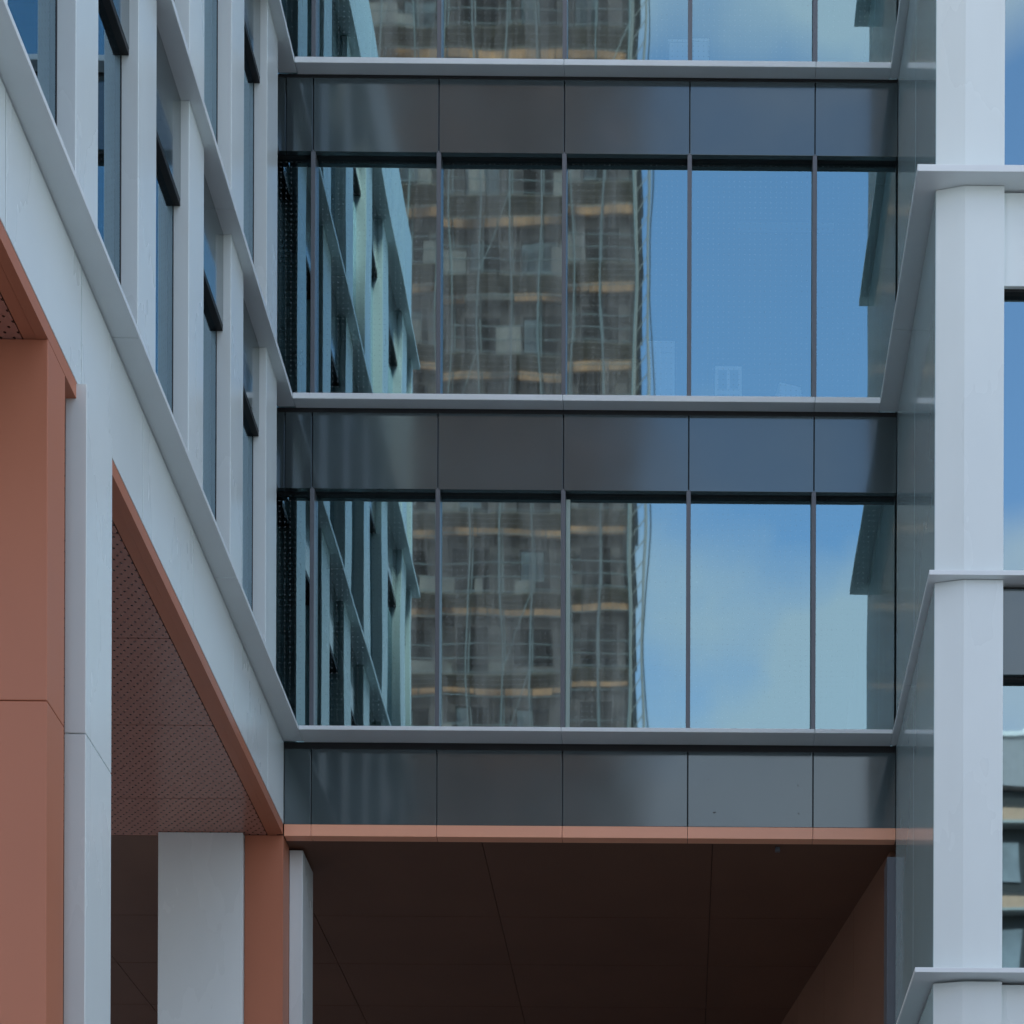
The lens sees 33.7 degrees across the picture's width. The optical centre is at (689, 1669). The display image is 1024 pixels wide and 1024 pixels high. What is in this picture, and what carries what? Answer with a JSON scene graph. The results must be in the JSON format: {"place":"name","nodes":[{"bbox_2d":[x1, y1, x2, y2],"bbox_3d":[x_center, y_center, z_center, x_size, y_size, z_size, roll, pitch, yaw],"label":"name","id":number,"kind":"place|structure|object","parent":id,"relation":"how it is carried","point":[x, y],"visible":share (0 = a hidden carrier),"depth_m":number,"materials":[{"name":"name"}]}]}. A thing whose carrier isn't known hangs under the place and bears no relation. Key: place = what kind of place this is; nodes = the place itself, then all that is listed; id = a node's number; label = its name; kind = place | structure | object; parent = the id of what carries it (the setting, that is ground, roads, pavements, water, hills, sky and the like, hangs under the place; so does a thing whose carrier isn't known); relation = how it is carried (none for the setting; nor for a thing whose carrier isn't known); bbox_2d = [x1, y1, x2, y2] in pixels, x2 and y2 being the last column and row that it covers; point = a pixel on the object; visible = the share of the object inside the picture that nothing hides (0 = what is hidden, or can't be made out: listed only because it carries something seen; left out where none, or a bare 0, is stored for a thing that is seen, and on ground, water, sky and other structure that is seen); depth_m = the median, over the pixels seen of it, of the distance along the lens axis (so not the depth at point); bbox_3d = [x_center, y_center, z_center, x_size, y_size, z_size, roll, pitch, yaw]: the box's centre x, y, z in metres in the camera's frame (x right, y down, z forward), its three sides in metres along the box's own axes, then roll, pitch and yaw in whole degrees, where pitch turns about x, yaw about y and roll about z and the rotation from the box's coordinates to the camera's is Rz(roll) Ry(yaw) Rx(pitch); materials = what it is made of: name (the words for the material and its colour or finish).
{"place":"outdoors","nodes":[
{"label":"outdoors","id":0,"kind":"place"},
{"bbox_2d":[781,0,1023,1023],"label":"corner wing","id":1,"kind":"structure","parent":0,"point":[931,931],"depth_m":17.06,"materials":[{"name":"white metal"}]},
{"bbox_2d":[276,0,897,1023],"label":"glazed link","id":2,"kind":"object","parent":1,"relation":"attached to","point":[504,226],"visible":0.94,"depth_m":21.32,"materials":[{"name":"blue glass"}]},
{"bbox_2d":[565,500,569,726],"bbox_3d":[-1.465,-12.567,20.084,0.050,2.916,0.018,0,0,0],"label":"vertical window mullion","id":3,"kind":"object","parent":2,"relation":"attached to","point":[567,701],"visible":1,"depth_m":20.08,"materials":[{"name":"grey paint"}]},
{"bbox_2d":[600,359,638,394],"bbox_3d":[-0.873,-15.599,20.794,0.479,0.973,0.500,0,0,0],"label":"cardboard box","id":4,"kind":"object","parent":2,"relation":"on","point":[619,376],"visible":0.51,"depth_m":20.54,"materials":[{"name":"white paper"}]},
{"bbox_2d":[648,341,674,395],"bbox_3d":[-0.354,-15.747,20.670,0.327,1.271,0.075,0,0,0],"label":"leaning board","id":5,"kind":"object","parent":2,"relation":"on","point":[661,368],"visible":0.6,"depth_m":20.65,"materials":[{"name":"blue glass"}]},
{"bbox_2d":[668,39,687,59],"bbox_3d":[-0.140,-19.541,20.699,0.262,0.901,0.320,0,0,0],"label":"storage box","id":6,"kind":"object","parent":2,"relation":"on","point":[677,49],"visible":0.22,"depth_m":20.55,"materials":[{"name":"blue glass"}]},
{"bbox_2d":[692,38,708,60],"bbox_3d":[0.129,-19.547,20.701,0.209,0.914,0.320,0,0,0],"label":"storage box","id":7,"kind":"object","parent":2,"relation":"on","point":[700,48],"visible":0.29,"depth_m":20.55,"materials":[{"name":"blue glass"}]},
{"bbox_2d":[715,366,741,395],"bbox_3d":[0.469,-15.551,20.703,0.327,0.885,0.300,0,0,0],"label":"open crate","id":8,"kind":"object","parent":2,"relation":"on","point":[728,380],"visible":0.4,"depth_m":20.56,"materials":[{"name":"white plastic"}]},
{"bbox_2d":[737,222,833,231],"bbox_3d":[1.219,-18.500,21.468,1.240,0.041,0.120,0,0,0],"label":"ceiling light","id":9,"kind":"object","parent":2,"relation":"attached to","point":[776,227],"visible":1,"depth_m":21.46,"materials":[{"name":"blue glass"}]},
{"bbox_2d":[775,382,801,396],"bbox_3d":[1.218,-15.454,20.718,0.399,0.696,0.320,0,0,0],"label":"stack of papers","id":10,"kind":"object","parent":2,"relation":"on","point":[785,390],"visible":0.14,"depth_m":20.60,"materials":[{"name":"blue glass"}]},
{"label":"ground","id":11,"kind":"structure","parent":0,"visible":0},
{"bbox_2d":[0,339,64,1023],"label":"copper pier","id":12,"kind":"structure","parent":11,"relation":"on","point":[32,442],"depth_m":12.52,"materials":[{"name":"metal"}]},
{"bbox_2d":[64,384,111,1023],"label":"blade column","id":13,"kind":"structure","parent":11,"relation":"on","point":[87,748],"depth_m":13.15,"materials":[{"name":"white metal"}]},
{"bbox_2d":[158,832,244,1023],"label":"white pier","id":14,"kind":"structure","parent":11,"relation":"on","point":[201,884],"depth_m":19.90,"materials":[{"name":"metal"}]},
{"bbox_2d":[0,0,366,1023],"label":"office wing","id":15,"kind":"structure","parent":14,"relation":"on","point":[138,208],"depth_m":16.35,"materials":[{"name":"white metal"}]},
{"bbox_2d":[204,0,216,141],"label":"window pane","id":16,"kind":"structure","parent":15,"relation":"in","point":[210,6],"depth_m":17.35,"materials":[{"name":"blue glass"}]},
{"bbox_2d":[244,48,253,260],"bbox_3d":[-4.964,-16.641,18.567,0.001,3.050,0.984,0,0,0],"label":"window pane","id":17,"kind":"structure","parent":15,"relation":"in","point":[248,80],"depth_m":18.84,"materials":[{"name":"blue glass"}]},
{"bbox_2d":[244,835,289,1023],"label":"copper pier","id":18,"kind":"structure","parent":11,"relation":"on","point":[266,941],"depth_m":19.97,"materials":[{"name":"metal"}]},
{"bbox_2d":[289,850,312,1023],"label":"blade column","id":19,"kind":"structure","parent":11,"relation":"on","point":[300,941],"depth_m":20.28,"materials":[{"name":"white metal"}]}
]}

